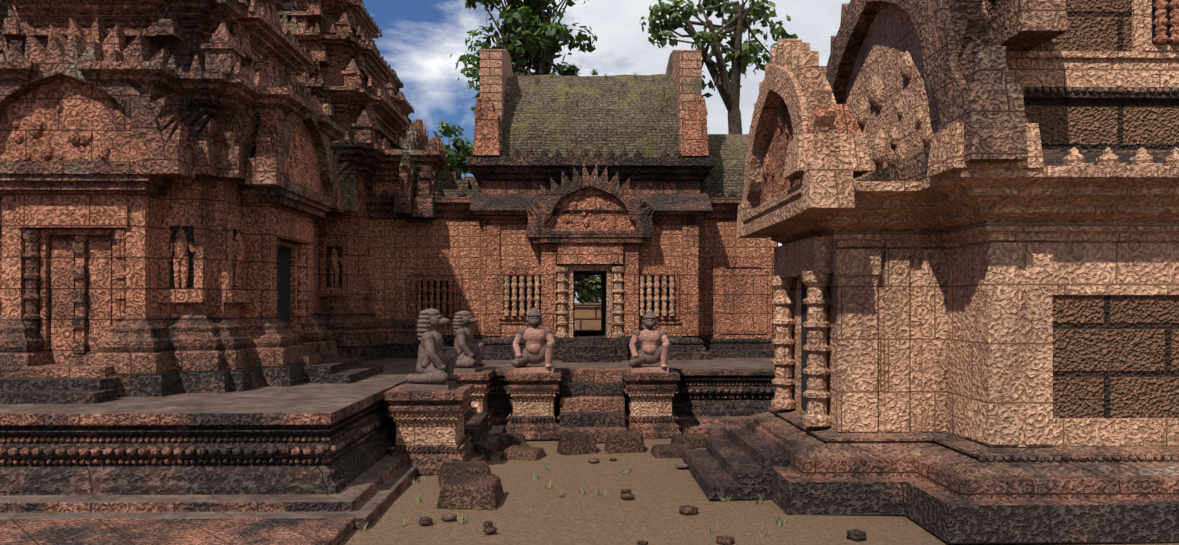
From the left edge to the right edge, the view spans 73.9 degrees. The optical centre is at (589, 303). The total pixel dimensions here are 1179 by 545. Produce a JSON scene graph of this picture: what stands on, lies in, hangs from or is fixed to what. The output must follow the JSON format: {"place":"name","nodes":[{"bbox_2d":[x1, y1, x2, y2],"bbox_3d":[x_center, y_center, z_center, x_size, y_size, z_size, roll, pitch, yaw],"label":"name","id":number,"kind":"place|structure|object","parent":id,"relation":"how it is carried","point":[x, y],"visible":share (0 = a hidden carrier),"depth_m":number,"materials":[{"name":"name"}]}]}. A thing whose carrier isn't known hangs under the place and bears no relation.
{"place":"outdoors","nodes":[
{"label":"outdoors","id":0,"kind":"place"},
{"bbox_2d":[0,0,382,403],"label":"tower","id":1,"kind":"structure","parent":0,"point":[170,190],"depth_m":7.66,"materials":[{"name":"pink stone"}]},
{"bbox_2d":[375,44,413,149],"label":"tower","id":2,"kind":"structure","parent":0,"point":[397,97],"depth_m":17.24,"materials":[{"name":"brown stone"}]},
{"bbox_2d":[363,0,849,302],"label":"sky","id":3,"kind":"structure","parent":0,"point":[418,40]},
{"bbox_2d":[338,434,1178,544],"bbox_3d":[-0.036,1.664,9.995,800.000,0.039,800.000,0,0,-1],"label":"ground","id":4,"kind":"structure","parent":0,"point":[529,510],"depth_m":6.11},
{"bbox_2d":[0,358,774,544],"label":"stone platform","id":5,"kind":"structure","parent":4,"relation":"on","point":[308,464],"depth_m":6.14,"materials":[{"name":"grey stone"}]},
{"bbox_2d":[277,0,459,360],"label":"tower","id":6,"kind":"structure","parent":5,"relation":"on","point":[346,83],"depth_m":12.18,"materials":[{"name":"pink stone"}]},
{"bbox_2d":[365,49,777,362],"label":"temple building","id":7,"kind":"structure","parent":5,"relation":"on","point":[629,189],"depth_m":12.32,"materials":[{"name":"brown stone"}]},
{"bbox_2d":[433,120,473,177],"bbox_3d":[-5.255,-2.567,29.976,1.963,8.761,2.179,0,0,43],"label":"tree","id":8,"kind":"object","parent":4,"relation":"on","point":[456,159],"visible":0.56,"depth_m":29.55,"materials":[{"name":"green plant"}]},
{"bbox_2d":[450,0,597,110],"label":"tree","id":9,"kind":"object","parent":4,"relation":"on","point":[535,46],"visible":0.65,"depth_m":35.23,"materials":[{"name":"green plant"}]},
{"bbox_2d":[384,369,681,474],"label":"statue pedestals","id":10,"kind":"object","parent":4,"relation":"on","point":[431,436],"visible":0.9,"depth_m":9.56,"materials":[{"name":"brown stone"}]},
{"bbox_2d":[405,308,459,389],"bbox_3d":[-1.592,0.451,7.969,0.496,0.806,0.569,0,0,-1],"label":"guardian statue","id":11,"kind":"object","parent":10,"relation":"on","point":[436,363],"visible":1,"depth_m":7.85,"materials":[{"name":"pink stone"}]},
{"bbox_2d":[453,311,485,372],"bbox_3d":[-1.581,0.470,9.951,0.457,0.768,0.540,0,0,8],"label":"guardian statue","id":12,"kind":"object","parent":10,"relation":"on","point":[468,346],"visible":0.96,"depth_m":9.86,"materials":[{"name":"stone"}]},
{"bbox_2d":[512,308,554,372],"bbox_3d":[-0.700,0.451,9.900,0.542,0.805,0.472,0,0,-1],"label":"guardian statue","id":13,"kind":"object","parent":10,"relation":"on","point":[534,336],"visible":1,"depth_m":9.82,"materials":[{"name":"pink stone"}]},
{"bbox_2d":[629,310,669,372],"bbox_3d":[0.761,0.468,9.922,0.519,0.773,0.439,0,0,7],"label":"guardian statue","id":14,"kind":"object","parent":10,"relation":"on","point":[649,338],"visible":1,"depth_m":9.85,"materials":[{"name":"pink stone"}]},
{"bbox_2d":[437,430,723,509],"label":"stone blocks","id":15,"kind":"object","parent":4,"relation":"on","point":[471,482],"depth_m":8.37,"materials":[{"name":"brown stone"}]},
{"bbox_2d":[575,303,600,329],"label":"enclosure wall","id":16,"kind":"structure","parent":4,"relation":"on","point":[587,316],"depth_m":22.99,"materials":[{"name":"brown stone"}]},
{"bbox_2d":[575,275,600,302],"bbox_3d":[-0.367,-0.941,30.154,6.023,5.689,4.561,0,0,-1],"label":"tree","id":17,"kind":"object","parent":4,"relation":"on","point":[589,286],"visible":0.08,"depth_m":29.83,"materials":[{"name":"green plant"}]},
{"bbox_2d":[359,445,865,544],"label":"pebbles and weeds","id":18,"kind":"object","parent":4,"relation":"on","point":[852,534],"visible":0.5,"depth_m":5.98,"materials":[{"name":"brown stone"}]},
{"bbox_2d":[640,0,797,133],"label":"tree","id":19,"kind":"object","parent":4,"relation":"on","point":[739,20],"visible":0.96,"depth_m":29.81,"materials":[{"name":"green plant"}]},
{"bbox_2d":[682,0,1178,543],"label":"library","id":20,"kind":"structure","parent":4,"relation":"on","point":[966,212],"depth_m":6.24,"materials":[{"name":"brown stone"}]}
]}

